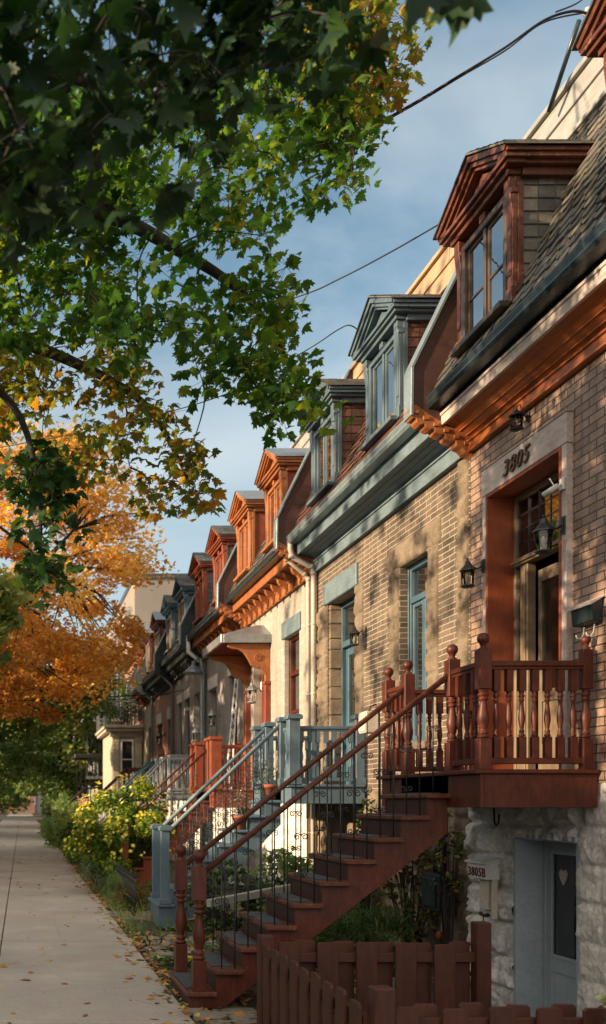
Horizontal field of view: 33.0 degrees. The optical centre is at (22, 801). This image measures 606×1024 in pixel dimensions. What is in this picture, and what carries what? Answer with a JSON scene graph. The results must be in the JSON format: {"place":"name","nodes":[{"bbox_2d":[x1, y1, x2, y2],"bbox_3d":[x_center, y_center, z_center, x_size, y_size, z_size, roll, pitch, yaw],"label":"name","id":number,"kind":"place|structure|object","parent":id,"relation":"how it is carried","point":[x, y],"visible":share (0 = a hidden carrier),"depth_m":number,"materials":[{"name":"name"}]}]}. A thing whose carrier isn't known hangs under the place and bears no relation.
{"place":"outdoors","nodes":[
{"label":"outdoors","id":0,"kind":"place"},
{"bbox_2d":[0,816,61,819],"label":"road","id":1,"kind":"structure","parent":0,"point":[20,817],"depth_m":107.92,"materials":[{"name":"grey asphalt"}]},
{"bbox_2d":[0,813,194,1023],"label":"sidewalk","id":2,"kind":"structure","parent":0,"point":[88,968],"depth_m":11.24,"materials":[{"name":"concrete"}]},
{"bbox_2d":[0,822,216,1023],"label":"fallen leaves","id":3,"kind":"object","parent":2,"relation":"on","point":[186,1009],"visible":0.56,"depth_m":11.03,"materials":[{"name":"plant"}]},
{"bbox_2d":[110,911,393,1023],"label":"path","id":4,"kind":"structure","parent":0,"point":[219,1016],"depth_m":8.28,"materials":[{"name":"grey concrete"}]},
{"bbox_2d":[206,884,289,906],"bbox_3d":[2.773,1.137,11.500,1.310,0.223,0.080,0,0,-27],"label":"plank","id":5,"kind":"object","parent":4,"relation":"on","point":[254,894],"visible":0.64,"depth_m":11.41,"materials":[{"name":"grey wood"}]},
{"bbox_2d":[0,812,512,1023],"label":"ground","id":6,"kind":"structure","parent":0,"point":[252,1003],"depth_m":13.35,"materials":[{"name":"soil"}]},
{"bbox_2d":[0,778,25,798],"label":"street tree","id":7,"kind":"object","parent":6,"relation":"on","point":[4,790],"visible":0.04,"depth_m":109.99,"materials":[{"name":"green plant"}]},
{"bbox_2d":[0,567,35,674],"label":"street tree","id":8,"kind":"object","parent":6,"relation":"on","point":[13,598],"visible":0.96,"depth_m":20.14,"materials":[{"name":"green plant"}]},
{"bbox_2d":[0,783,39,813],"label":"street tree","id":9,"kind":"object","parent":6,"relation":"on","point":[9,800],"visible":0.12,"depth_m":134.91,"materials":[{"name":"green plant"}]},
{"bbox_2d":[0,792,44,812],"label":"corner house","id":10,"kind":"structure","parent":6,"relation":"on","point":[34,807],"depth_m":150.00,"materials":[{"name":"red brick"}]},
{"bbox_2d":[7,784,44,797],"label":"street tree","id":11,"kind":"object","parent":6,"relation":"on","point":[17,792],"depth_m":126.05,"materials":[{"name":"green plant"}]},
{"bbox_2d":[0,563,57,741],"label":"street tree","id":12,"kind":"object","parent":6,"relation":"on","point":[2,725],"visible":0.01,"depth_m":46.55,"materials":[{"name":"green plant"}]},
{"bbox_2d":[12,729,70,816],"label":"street tree","id":13,"kind":"object","parent":6,"relation":"on","point":[27,789],"visible":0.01,"depth_m":87.98,"materials":[{"name":"green plant"}]},
{"bbox_2d":[1,695,107,815],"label":"street tree","id":14,"kind":"object","parent":6,"relation":"on","point":[60,767],"visible":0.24,"depth_m":47.03,"materials":[{"name":"green plant"}]},
{"bbox_2d":[37,792,79,847],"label":"garden bush","id":15,"kind":"object","parent":6,"relation":"on","point":[60,808],"visible":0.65,"depth_m":36.79,"materials":[{"name":"green plant"}]},
{"bbox_2d":[40,780,77,834],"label":"garden bush","id":16,"kind":"object","parent":6,"relation":"on","point":[48,802],"visible":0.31,"depth_m":45.27,"materials":[{"name":"green plant"}]},
{"bbox_2d":[0,636,120,785],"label":"street tree","id":17,"kind":"object","parent":6,"relation":"on","point":[19,736],"visible":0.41,"depth_m":31.88,"materials":[{"name":"green plant"}]},
{"bbox_2d":[56,819,78,859],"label":"garden bush","id":18,"kind":"object","parent":6,"relation":"on","point":[65,833],"visible":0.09,"depth_m":28.18,"materials":[{"name":"green plant"}]},
{"bbox_2d":[55,784,102,823],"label":"front stairs","id":19,"kind":"structure","parent":6,"relation":"on","point":[80,791],"depth_m":42.24,"materials":[{"name":"wood"}]},
{"bbox_2d":[73,741,87,805],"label":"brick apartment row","id":20,"kind":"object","parent":6,"relation":"on","point":[83,798],"depth_m":74.42,"materials":[{"name":"brown brick"}]},
{"bbox_2d":[68,850,99,874],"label":"garden bush","id":21,"kind":"object","parent":6,"relation":"on","point":[76,861],"visible":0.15,"depth_m":23.59,"materials":[{"name":"green plant"}]},
{"bbox_2d":[0,416,179,724],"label":"orange maple","id":22,"kind":"object","parent":6,"relation":"on","point":[31,646],"visible":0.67,"depth_m":23.92,"materials":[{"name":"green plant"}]},
{"bbox_2d":[79,861,111,886],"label":"garden bush","id":23,"kind":"object","parent":6,"relation":"on","point":[86,869],"visible":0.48,"depth_m":20.27,"materials":[{"name":"green plant"}]},
{"bbox_2d":[72,718,123,807],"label":"metal gallery house","id":24,"kind":"structure","parent":6,"relation":"on","point":[85,757],"depth_m":42.70,"materials":[{"name":"beige paint"}]},
{"bbox_2d":[60,773,174,889],"bbox_3d":[1.969,0.636,18.622,2.189,2.405,2.241,0,0,20],"label":"flowering bush","id":25,"kind":"object","parent":6,"relation":"on","point":[103,848],"visible":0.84,"depth_m":18.25,"materials":[{"name":"green plant"}]},
{"bbox_2d":[74,768,161,833],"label":"front stairs","id":26,"kind":"structure","parent":6,"relation":"on","point":[115,779],"depth_m":31.52,"materials":[{"name":"brown wood"}]},
{"bbox_2d":[100,869,137,906],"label":"garden bush","id":27,"kind":"object","parent":6,"relation":"on","point":[113,882],"visible":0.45,"depth_m":17.02,"materials":[{"name":"green plant"}]},
{"bbox_2d":[116,863,135,916],"bbox_3d":[1.748,1.480,16.150,0.029,0.680,2.930,0,0,0],"label":"garden fence","id":28,"kind":"object","parent":6,"relation":"on","point":[130,877],"visible":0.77,"depth_m":15.49,"materials":[{"name":"black wood"}]},
{"bbox_2d":[72,573,188,823],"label":"apartment block","id":29,"kind":"structure","parent":6,"relation":"on","point":[144,603],"depth_m":46.00,"materials":[{"name":"beige paint"}]},
{"bbox_2d":[110,877,151,910],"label":"garden bush","id":30,"kind":"object","parent":6,"relation":"on","point":[140,896],"visible":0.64,"depth_m":15.67,"materials":[{"name":"green plant"}]},
{"bbox_2d":[95,636,174,832],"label":"bay fronted house","id":31,"kind":"structure","parent":6,"relation":"on","point":[122,747],"depth_m":36.66,"materials":[{"name":"beige paint"}]},
{"bbox_2d":[99,678,142,724],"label":"balcony vine","id":32,"kind":"object","parent":31,"relation":"on","point":[125,713],"visible":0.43,"depth_m":36.70,"materials":[{"name":"green plant"}]},
{"bbox_2d":[122,741,131,773],"bbox_3d":[4.050,-1.700,36.675,0.400,1.300,0.040,0,0,0],"label":"bay window","id":33,"kind":"structure","parent":31,"relation":"in","point":[126,745],"depth_m":36.65,"materials":[{"name":"wood"}]},
{"bbox_2d":[121,739,133,775],"bbox_3d":[4.050,-1.690,36.660,0.500,1.420,0.080,0,0,0],"label":"bay window frame","id":34,"kind":"structure","parent":31,"relation":"in","point":[132,740],"depth_m":36.62,"materials":[{"name":"white paint"}]},
{"bbox_2d":[126,644,153,786],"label":"brick house","id":35,"kind":"structure","parent":6,"relation":"on","point":[144,703],"depth_m":35.37,"materials":[{"name":"grey brick"}]},
{"bbox_2d":[97,759,189,821],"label":"front stairs","id":36,"kind":"structure","parent":6,"relation":"on","point":[147,765],"depth_m":25.21,"materials":[{"name":"blue paint"}]},
{"bbox_2d":[59,844,242,937],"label":"garden grass","id":37,"kind":"structure","parent":6,"relation":"on","point":[139,928],"depth_m":14.41,"materials":[{"name":"green plant"}]},
{"bbox_2d":[97,755,205,873],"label":"front stairs","id":38,"kind":"structure","parent":6,"relation":"on","point":[168,793],"depth_m":22.86,"materials":[{"name":"wood"}]},
{"bbox_2d":[135,612,174,860],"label":"brick house","id":39,"kind":"structure","parent":6,"relation":"on","point":[152,681],"depth_m":31.30,"materials":[{"name":"brick"}]},
{"bbox_2d":[0,694,169,700],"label":"utility cable","id":40,"kind":"object","parent":39,"relation":"attached to","point":[100,697],"visible":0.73,"depth_m":28.23,"materials":[{"name":"black rubber"}]},
{"bbox_2d":[156,730,165,744],"bbox_3d":[4.496,-2.085,30.886,0.327,0.483,0.234,0,0,22],"label":"wall lantern","id":41,"kind":"object","parent":39,"relation":"attached to","point":[158,735],"depth_m":30.86,"materials":[{"name":"black metal"}]},
{"bbox_2d":[167,707,169,719],"bbox_3d":[4.692,-2.791,29.900,0.135,0.378,1.000,0,0,0],"label":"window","id":42,"kind":"structure","parent":39,"relation":"in","point":[168,709],"depth_m":30.00,"materials":[{"name":"grey glass"}]},
{"bbox_2d":[119,736,252,889],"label":"front stairs","id":43,"kind":"structure","parent":6,"relation":"on","point":[213,752],"depth_m":18.36,"materials":[{"name":"orange wood"}]},
{"bbox_2d":[224,679,238,788],"bbox_3d":[4.384,-1.575,19.996,0.278,2.658,0.892,0,0,27],"label":"trellis","id":44,"kind":"object","parent":43,"relation":"on","point":[234,700],"visible":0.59,"depth_m":20.08,"materials":[{"name":"white paint"}]},
{"bbox_2d":[188,955,192,968],"bbox_3d":[1.790,1.704,9.745,0.237,0.270,0.335,0,0,22],"label":"marigold","id":45,"kind":"object","parent":6,"relation":"on","point":[190,957],"visible":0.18,"depth_m":9.69,"materials":[{"name":"yellow plant"}]},
{"bbox_2d":[179,488,261,887],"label":"brick house","id":46,"kind":"structure","parent":6,"relation":"on","point":[204,623],"depth_m":22.43,"materials":[{"name":"brick"}]},
{"bbox_2d":[183,657,204,674],"bbox_3d":[4.337,-3.437,23.950,0.544,0.415,0.530,0,0,0],"label":"outdoor lamp","id":47,"kind":"object","parent":46,"relation":"attached to","point":[193,669],"visible":1,"depth_m":23.85,"materials":[{"name":"grey metal"}]},
{"bbox_2d":[191,727,201,741],"bbox_3d":[4.417,-1.709,24.020,0.266,0.380,0.198,0,0,0],"label":"wall lantern","id":48,"kind":"object","parent":46,"relation":"attached to","point":[195,730],"depth_m":23.99,"materials":[{"name":"white paint"}]},
{"bbox_2d":[207,708,219,726],"bbox_3d":[4.511,-1.993,22.388,0.298,0.448,0.217,0,0,22],"label":"wall lantern","id":49,"kind":"object","parent":46,"relation":"attached to","point":[212,713],"depth_m":22.36,"materials":[{"name":"grey metal"}]},
{"bbox_2d":[227,668,236,769],"bbox_3d":[4.705,-1.905,20.925,0.230,2.390,0.950,0,0,0],"label":"window","id":50,"kind":"structure","parent":46,"relation":"in","point":[228,672],"depth_m":21.24,"materials":[{"name":"red paint"}]},
{"bbox_2d":[184,858,264,936],"bbox_3d":[2.747,1.295,12.785,1.139,1.106,0.807,0,0,30],"label":"garden bush","id":51,"kind":"object","parent":6,"relation":"on","point":[228,865],"visible":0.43,"depth_m":12.72,"materials":[{"name":"green plant"}]},
{"bbox_2d":[125,931,355,1023],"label":"leaf litter","id":52,"kind":"object","parent":6,"relation":"on","point":[241,1012],"visible":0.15,"depth_m":9.54,"materials":[{"name":"brown plant"}]},
{"bbox_2d":[0,0,493,611],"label":"foreground maple","id":53,"kind":"object","parent":6,"relation":"on","point":[82,166],"visible":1,"depth_m":6.35,"materials":[{"name":"green plant"}]},
{"bbox_2d":[139,931,355,984],"bbox_3d":[2.439,1.759,10.826,2.029,0.269,3.038,0,0,0],"label":"ground cover","id":54,"kind":"object","parent":6,"relation":"on","point":[165,960],"visible":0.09,"depth_m":11.23,"materials":[{"name":"green plant"}]},
{"bbox_2d":[148,714,365,927],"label":"front stairs","id":55,"kind":"structure","parent":6,"relation":"on","point":[289,738],"depth_m":13.36,"materials":[{"name":"blue paint"}]},
{"bbox_2d":[229,787,250,829],"bbox_3d":[3.082,0.074,13.435,0.312,0.643,0.344,0,0,-21],"label":"flower pot","id":56,"kind":"object","parent":55,"relation":"on","point":[241,826],"visible":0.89,"depth_m":13.37,"materials":[{"name":"ceramic"}]},
{"bbox_2d":[261,763,279,799],"bbox_3d":[3.512,-0.308,13.418,0.335,0.574,0.336,0,0,0],"label":"flower pot","id":57,"kind":"object","parent":55,"relation":"on","point":[269,788],"visible":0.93,"depth_m":13.35,"materials":[{"name":"ceramic"}]},
{"bbox_2d":[186,876,357,940],"bbox_3d":[3.273,1.410,12.450,2.279,0.860,0.030,0,0,0],"label":"garden fence","id":58,"kind":"object","parent":6,"relation":"on","point":[226,889],"visible":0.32,"depth_m":12.45,"materials":[{"name":"black metal"}]},
{"bbox_2d":[202,370,347,887],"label":"brick house","id":59,"kind":"structure","parent":6,"relation":"on","point":[263,593],"depth_m":17.45,"materials":[{"name":"brick"}]},
{"bbox_2d":[246,680,261,703],"bbox_3d":[4.381,-2.073,17.968,0.298,0.448,0.217,0,0,22],"label":"wall lantern","id":60,"kind":"object","parent":59,"relation":"attached to","point":[251,687],"depth_m":17.95,"materials":[{"name":"grey metal"}]},
{"bbox_2d":[281,611,300,713],"bbox_3d":[4.705,-2.020,16.400,0.230,2.320,1.100,0,0,0],"label":"window","id":61,"kind":"structure","parent":59,"relation":"in","point":[292,625],"depth_m":16.64,"materials":[{"name":"red paint"}]},
{"bbox_2d":[237,847,316,923],"bbox_3d":[3.551,1.250,12.649,1.425,1.328,1.065,0,0,0],"label":"garden bush","id":62,"kind":"object","parent":6,"relation":"on","point":[291,860],"visible":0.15,"depth_m":12.61,"materials":[{"name":"green plant"}]},
{"bbox_2d":[153,577,471,867],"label":"brick house","id":63,"kind":"structure","parent":6,"relation":"on","point":[172,661],"depth_m":27.10,"materials":[{"name":"brick"}]},
{"bbox_2d":[26,689,183,699],"bbox_3d":[1.061,-3.130,28.594,6.861,0.464,4.249,0,0,-9],"label":"utility cable","id":64,"kind":"object","parent":63,"relation":"attached to","point":[130,698],"visible":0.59,"depth_m":30.04,"materials":[{"name":"black rubber"}]},
{"bbox_2d":[177,693,181,754],"bbox_3d":[4.723,-1.975,28.000,0.195,2.350,0.800,0,0,0],"label":"window","id":65,"kind":"structure","parent":63,"relation":"in","point":[179,698],"depth_m":28.28,"materials":[{"name":"grey glass"}]},
{"bbox_2d":[184,688,189,772],"bbox_3d":[4.723,-1.975,26.750,0.195,2.350,0.900,0,0,0],"label":"window","id":66,"kind":"structure","parent":63,"relation":"in","point":[186,693],"depth_m":27.05,"materials":[{"name":"grey paint"}]},
{"bbox_2d":[293,898,423,970],"bbox_3d":[3.422,1.452,10.192,1.835,0.962,1.509,0,0,0],"label":"garden bush","id":67,"kind":"object","parent":6,"relation":"on","point":[368,922],"visible":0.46,"depth_m":10.09,"materials":[{"name":"green plant"}]},
{"bbox_2d":[273,245,470,962],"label":"brick house","id":68,"kind":"structure","parent":6,"relation":"on","point":[372,528],"depth_m":11.86,"materials":[{"name":"beige brick"}]},
{"bbox_2d":[0,325,356,447],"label":"utility cable","id":69,"kind":"object","parent":68,"relation":"attached to","point":[209,399],"visible":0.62,"depth_m":13.62,"materials":[{"name":"black rubber"}]},
{"bbox_2d":[346,646,355,784],"bbox_3d":[4.932,-1.272,13.860,0.045,2.085,1.050,0,0,0],"label":"door leaf","id":70,"kind":"structure","parent":68,"relation":"in","point":[350,655],"depth_m":14.27,"materials":[{"name":"blue paint"}]},
{"bbox_2d":[349,625,364,645],"bbox_3d":[4.526,-2.250,12.840,0.206,0.293,0.143,0,0,20],"label":"wall lantern","id":71,"kind":"object","parent":68,"relation":"attached to","point":[354,631],"depth_m":12.83,"materials":[{"name":"black metal"}]},
{"bbox_2d":[354,793,376,940],"bbox_3d":[4.435,0.861,12.277,0.400,1.942,0.547,0,0,0],"label":"ivy","id":72,"kind":"object","parent":68,"relation":"attached to","point":[366,901],"visible":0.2,"depth_m":12.29,"materials":[{"name":"green plant"}]},
{"bbox_2d":[359,704,379,733],"bbox_3d":[4.560,-1.095,12.485,0.190,0.390,0.270,0,0,0],"label":"utility box","id":73,"kind":"object","parent":68,"relation":"attached to","point":[372,724],"visible":0.74,"depth_m":12.35,"materials":[{"name":"beige paint"}]},
{"bbox_2d":[395,556,427,749],"bbox_3d":[4.720,-1.750,11.310,0.260,2.280,0.960,0,0,0],"label":"window","id":74,"kind":"structure","parent":68,"relation":"in","point":[417,572],"depth_m":11.54,"materials":[{"name":"blue paint"}]},
{"bbox_2d":[422,834,450,943],"bbox_3d":[4.504,0.875,10.280,0.228,2.050,0.400,0,0,0],"label":"electric meter","id":75,"kind":"object","parent":68,"relation":"attached to","point":[431,900],"visible":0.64,"depth_m":10.17,"materials":[{"name":"metal"}]},
{"bbox_2d":[167,633,598,1007],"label":"front stairs","id":76,"kind":"structure","parent":6,"relation":"on","point":[407,826],"depth_m":8.26,"materials":[{"name":"red paint"}]},
{"bbox_2d":[377,846,440,942],"bbox_3d":[4.357,0.907,10.781,0.767,1.893,0.944,0,0,0],"label":"climbing rose","id":77,"kind":"object","parent":6,"relation":"on","point":[408,907],"visible":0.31,"depth_m":10.69,"materials":[{"name":"green plant"}]},
{"bbox_2d":[257,921,605,1023],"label":"picket fence","id":78,"kind":"object","parent":6,"relation":"on","point":[293,987],"visible":0.99,"depth_m":7.04,"materials":[{"name":"brown wood"}]},
{"bbox_2d":[427,811,465,943],"bbox_3d":[4.490,0.933,10.010,0.327,1.800,0.582,0,0,0],"label":"climbing rose","id":79,"kind":"object","parent":6,"relation":"on","point":[447,922],"visible":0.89,"depth_m":9.98,"materials":[{"name":"green plant"}]},
{"bbox_2d":[404,0,605,1016],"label":"brick house","id":80,"kind":"structure","parent":6,"relation":"on","point":[518,316],"depth_m":8.63,"materials":[{"name":"brick"}]},
{"bbox_2d":[54,224,437,347],"bbox_3d":[0.496,-6.405,12.986,10.133,1.454,0.563,0,0,40],"label":"utility cable","id":81,"kind":"object","parent":80,"relation":"attached to","point":[336,279],"visible":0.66,"depth_m":10.16,"materials":[{"name":"black rubber"}]},
{"bbox_2d":[459,558,484,588],"bbox_3d":[4.486,-2.277,9.455,0.229,0.304,0.158,0,0,0],"label":"wall lantern","id":82,"kind":"object","parent":80,"relation":"attached to","point":[468,566],"depth_m":9.44,"materials":[{"name":"black metal"}]},
{"bbox_2d":[464,855,500,918],"bbox_3d":[4.535,0.841,9.345,0.170,0.599,0.410,0,0,0],"label":"mailbox","id":83,"kind":"object","parent":80,"relation":"attached to","point":[484,869],"visible":1,"depth_m":9.25,"materials":[{"name":"white paint"}]},
{"bbox_2d":[479,911,489,920],"bbox_3d":[4.530,1.306,9.340,0.101,0.428,0.166,0,0,0],"label":"faucet","id":84,"kind":"object","parent":80,"relation":"attached to","point":[483,915],"visible":0.17,"depth_m":9.31,"materials":[{"name":"black metal"}]},
{"bbox_2d":[493,808,499,826],"bbox_3d":[4.500,0.149,9.000,0.016,0.180,0.118,0,0,0],"label":"hook","id":85,"kind":"object","parent":80,"relation":"attached to","point":[498,822],"visible":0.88,"depth_m":9.03,"materials":[{"name":"black metal"}]},
{"bbox_2d":[508,404,529,431],"bbox_3d":[4.566,-3.533,8.720,0.178,0.250,0.136,0,0,0],"label":"wall lantern","id":86,"kind":"object","parent":80,"relation":"attached to","point":[516,414],"depth_m":8.70,"materials":[{"name":"black metal"}]},
{"bbox_2d":[532,515,564,554],"bbox_3d":[4.477,-2.269,8.060,0.246,0.338,0.176,0,0,0],"label":"wall lantern","id":87,"kind":"object","parent":80,"relation":"attached to","point":[544,526],"depth_m":8.04,"materials":[{"name":"black metal"}]},
{"bbox_2d":[538,561,558,768],"bbox_3d":[4.980,-1.250,8.700,0.050,1.940,0.820,0,0,0],"label":"door leaf","id":88,"kind":"structure","parent":80,"relation":"in","point":[548,577],"depth_m":8.96,"materials":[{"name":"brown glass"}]},
{"bbox_2d":[541,477,564,496],"bbox_3d":[4.537,-2.695,8.102,0.189,0.155,0.081,0,0,43],"label":"security camera","id":89,"kind":"object","parent":80,"relation":"attached to","point":[560,486],"visible":1,"depth_m":8.08,"materials":[{"name":"white paint"}]},
{"bbox_2d":[547,841,575,1006],"bbox_3d":[4.883,1.305,8.420,0.194,1.890,1.380,0,0,0],"label":"basement door","id":90,"kind":"structure","parent":80,"relation":"in","point":[561,856],"depth_m":8.59,"materials":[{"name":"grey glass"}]},
{"bbox_2d":[547,19,581,111],"bbox_3d":[5.080,-6.892,8.900,0.044,0.426,0.627,0,0,6],"label":"roof rod","id":91,"kind":"object","parent":80,"relation":"on","point":[564,64],"visible":1,"depth_m":8.88,"materials":[{"name":"metal"}]},
{"bbox_2d":[567,594,604,638],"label":"mailbox","id":92,"kind":"object","parent":80,"relation":"attached to","point":[584,614],"visible":0.96,"depth_m":7.67,"materials":[{"name":"metal"}]},
{"bbox_2d":[594,993,605,1007],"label":"hydrangea","id":93,"kind":"object","parent":6,"relation":"on","point":[602,999],"visible":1,"depth_m":4.76,"materials":[{"name":"green plant"}]},
{"bbox_2d":[0,0,591,665],"label":"sky","id":94,"kind":"structure","parent":0,"point":[501,99],"materials":[{"name":"blue"}]},
{"bbox_2d":[355,977,470,1003],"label":"basement yard","id":95,"kind":"structure","parent":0,"point":[432,993],"depth_m":9.60,"materials":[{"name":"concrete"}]},
{"bbox_3d":[4.358,-6.100,7.320,0.046,0.070,0.048,34,0,0],"label":"insulator","id":96,"kind":"object","parent":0,"visible":0},
{"bbox_2d":[32,10,586,249],"bbox_3d":[0.755,-6.432,10.781,1.223,1.865,10.032,0,0,-44],"label":"utility cable","id":97,"kind":"object","parent":96,"relation":"attached to","point":[496,53],"visible":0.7,"depth_m":7.19,"materials":[{"name":"black rubber"}]},
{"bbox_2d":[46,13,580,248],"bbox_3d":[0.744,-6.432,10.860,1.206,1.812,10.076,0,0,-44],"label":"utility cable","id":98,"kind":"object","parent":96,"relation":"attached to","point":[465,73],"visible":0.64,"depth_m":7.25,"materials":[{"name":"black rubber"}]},
{"bbox_2d":[555,0,581,12],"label":"utility cable","id":99,"kind":"object","parent":96,"relation":"attached to","point":[568,7],"visible":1,"depth_m":7.18,"materials":[{"name":"black rubber"}]}
]}

